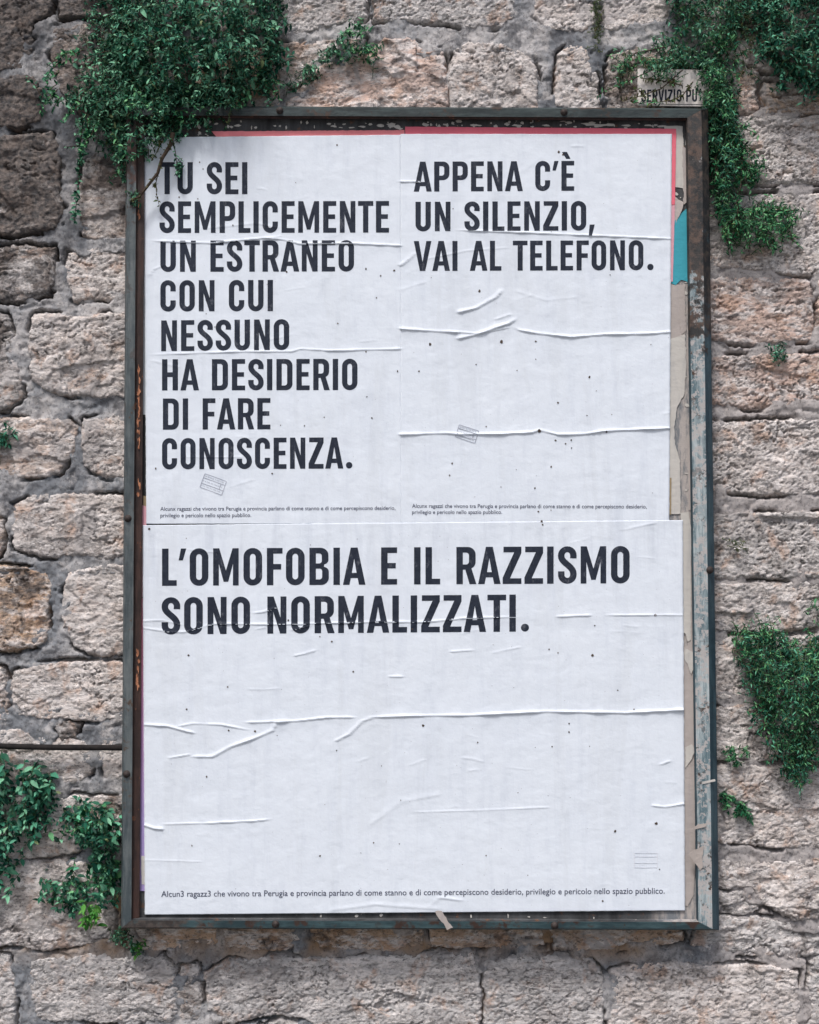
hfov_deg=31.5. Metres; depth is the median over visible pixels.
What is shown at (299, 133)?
paper scrap
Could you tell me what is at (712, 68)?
hanging plant
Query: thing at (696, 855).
paper scrap
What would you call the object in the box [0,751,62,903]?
leafy plant
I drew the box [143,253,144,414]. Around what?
paper scrap
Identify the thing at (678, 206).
paper scrap
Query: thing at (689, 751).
paper scrap
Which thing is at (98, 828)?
leafy plant
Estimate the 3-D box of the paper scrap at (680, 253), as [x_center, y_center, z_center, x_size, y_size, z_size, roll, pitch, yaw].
[0.708,-0.697,3.786,0.055,0.212,0.001,0,-3,0]
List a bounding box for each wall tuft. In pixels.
[0,421,17,448]
[255,17,383,100]
[718,790,753,825]
[722,745,749,766]
[765,341,787,366]
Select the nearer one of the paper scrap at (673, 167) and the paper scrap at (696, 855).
the paper scrap at (696, 855)
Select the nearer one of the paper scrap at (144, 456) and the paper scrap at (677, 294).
the paper scrap at (144, 456)
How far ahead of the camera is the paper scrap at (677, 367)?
3.77 m
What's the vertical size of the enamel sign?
0.104 m
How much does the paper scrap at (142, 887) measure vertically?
0.747 m
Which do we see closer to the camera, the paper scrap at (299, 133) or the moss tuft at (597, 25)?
the paper scrap at (299, 133)
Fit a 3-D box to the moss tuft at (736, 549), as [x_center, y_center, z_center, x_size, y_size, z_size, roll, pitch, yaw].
[0.855,0.088,3.807,0.070,0.046,0.037,-1,-3,11]
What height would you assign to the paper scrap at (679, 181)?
0.167 m
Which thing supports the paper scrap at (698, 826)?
attached to the notice board
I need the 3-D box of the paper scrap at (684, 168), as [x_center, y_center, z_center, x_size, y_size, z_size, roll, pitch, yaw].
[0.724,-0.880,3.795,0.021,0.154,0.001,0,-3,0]
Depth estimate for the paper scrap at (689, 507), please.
3.76 m
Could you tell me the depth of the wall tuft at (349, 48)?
3.86 m
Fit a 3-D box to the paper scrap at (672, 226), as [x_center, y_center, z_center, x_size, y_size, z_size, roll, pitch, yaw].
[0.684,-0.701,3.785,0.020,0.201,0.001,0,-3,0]
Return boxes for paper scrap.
[140,598,144,890]
[141,856,144,884]
[142,416,145,494]
[142,505,146,596]
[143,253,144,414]
[143,496,145,505]
[212,130,404,136]
[405,127,675,134]
[435,911,452,929]
[664,126,683,187]
[669,478,671,514]
[670,335,685,513]
[671,135,675,204]
[671,205,674,281]
[671,209,686,284]
[671,284,685,337]
[675,197,682,220]
[679,301,685,333]
[681,512,690,640]
[682,147,685,204]
[684,576,694,905]
[684,649,692,672]
[685,744,693,767]
[688,435,690,509]
[689,846,703,869]
[692,823,706,829]
[702,779,714,783]
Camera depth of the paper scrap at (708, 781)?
3.69 m
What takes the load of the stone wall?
on the ground
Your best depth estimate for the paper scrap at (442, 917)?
3.68 m
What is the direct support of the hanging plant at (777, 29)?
hanging from the stone wall
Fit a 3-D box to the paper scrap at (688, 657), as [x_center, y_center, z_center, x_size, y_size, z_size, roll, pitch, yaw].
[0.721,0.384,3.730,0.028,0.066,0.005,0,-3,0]
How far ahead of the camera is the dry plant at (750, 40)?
3.87 m
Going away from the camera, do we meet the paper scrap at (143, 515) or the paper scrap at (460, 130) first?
the paper scrap at (143, 515)
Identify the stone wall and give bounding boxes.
[0,0,818,1023]
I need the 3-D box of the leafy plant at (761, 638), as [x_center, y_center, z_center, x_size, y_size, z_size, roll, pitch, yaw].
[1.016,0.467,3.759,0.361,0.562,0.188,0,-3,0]
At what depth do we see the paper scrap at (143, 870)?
3.71 m
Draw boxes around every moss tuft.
[107,926,148,960]
[585,0,603,52]
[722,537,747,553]
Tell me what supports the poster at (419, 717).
attached to the notice board
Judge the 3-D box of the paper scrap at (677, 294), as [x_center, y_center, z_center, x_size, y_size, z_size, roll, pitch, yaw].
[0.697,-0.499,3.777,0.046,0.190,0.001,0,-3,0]
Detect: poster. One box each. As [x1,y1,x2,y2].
[142,520,684,914]
[144,135,400,523]
[400,134,671,522]
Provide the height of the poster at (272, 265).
1.020 m
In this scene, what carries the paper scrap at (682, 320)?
attached to the notice board
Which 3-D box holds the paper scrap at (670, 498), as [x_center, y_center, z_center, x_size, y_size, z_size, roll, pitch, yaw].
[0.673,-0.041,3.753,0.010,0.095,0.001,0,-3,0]
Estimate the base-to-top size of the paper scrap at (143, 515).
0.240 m
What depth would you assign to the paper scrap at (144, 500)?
3.75 m
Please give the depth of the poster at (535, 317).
3.77 m
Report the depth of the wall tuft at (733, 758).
3.77 m
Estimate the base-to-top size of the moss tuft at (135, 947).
0.088 m
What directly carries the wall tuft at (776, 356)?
attached to the stone wall
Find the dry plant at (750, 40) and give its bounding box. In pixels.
[721,0,767,83]
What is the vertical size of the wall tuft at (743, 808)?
0.097 m
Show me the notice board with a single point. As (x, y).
(693, 420)
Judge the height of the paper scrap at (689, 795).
0.928 m
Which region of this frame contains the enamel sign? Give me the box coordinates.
[638,68,717,106]
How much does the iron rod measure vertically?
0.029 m
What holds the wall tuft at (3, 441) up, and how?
attached to the stone wall
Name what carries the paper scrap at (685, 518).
attached to the notice board
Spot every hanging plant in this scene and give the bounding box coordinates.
[25,0,295,223]
[597,0,809,256]
[742,0,818,104]
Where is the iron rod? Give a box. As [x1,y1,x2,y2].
[0,743,121,750]
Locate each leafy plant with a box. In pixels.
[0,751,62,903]
[32,795,121,931]
[727,598,818,799]
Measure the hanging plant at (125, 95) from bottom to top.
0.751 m
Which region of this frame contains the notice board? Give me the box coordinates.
[121,106,718,929]

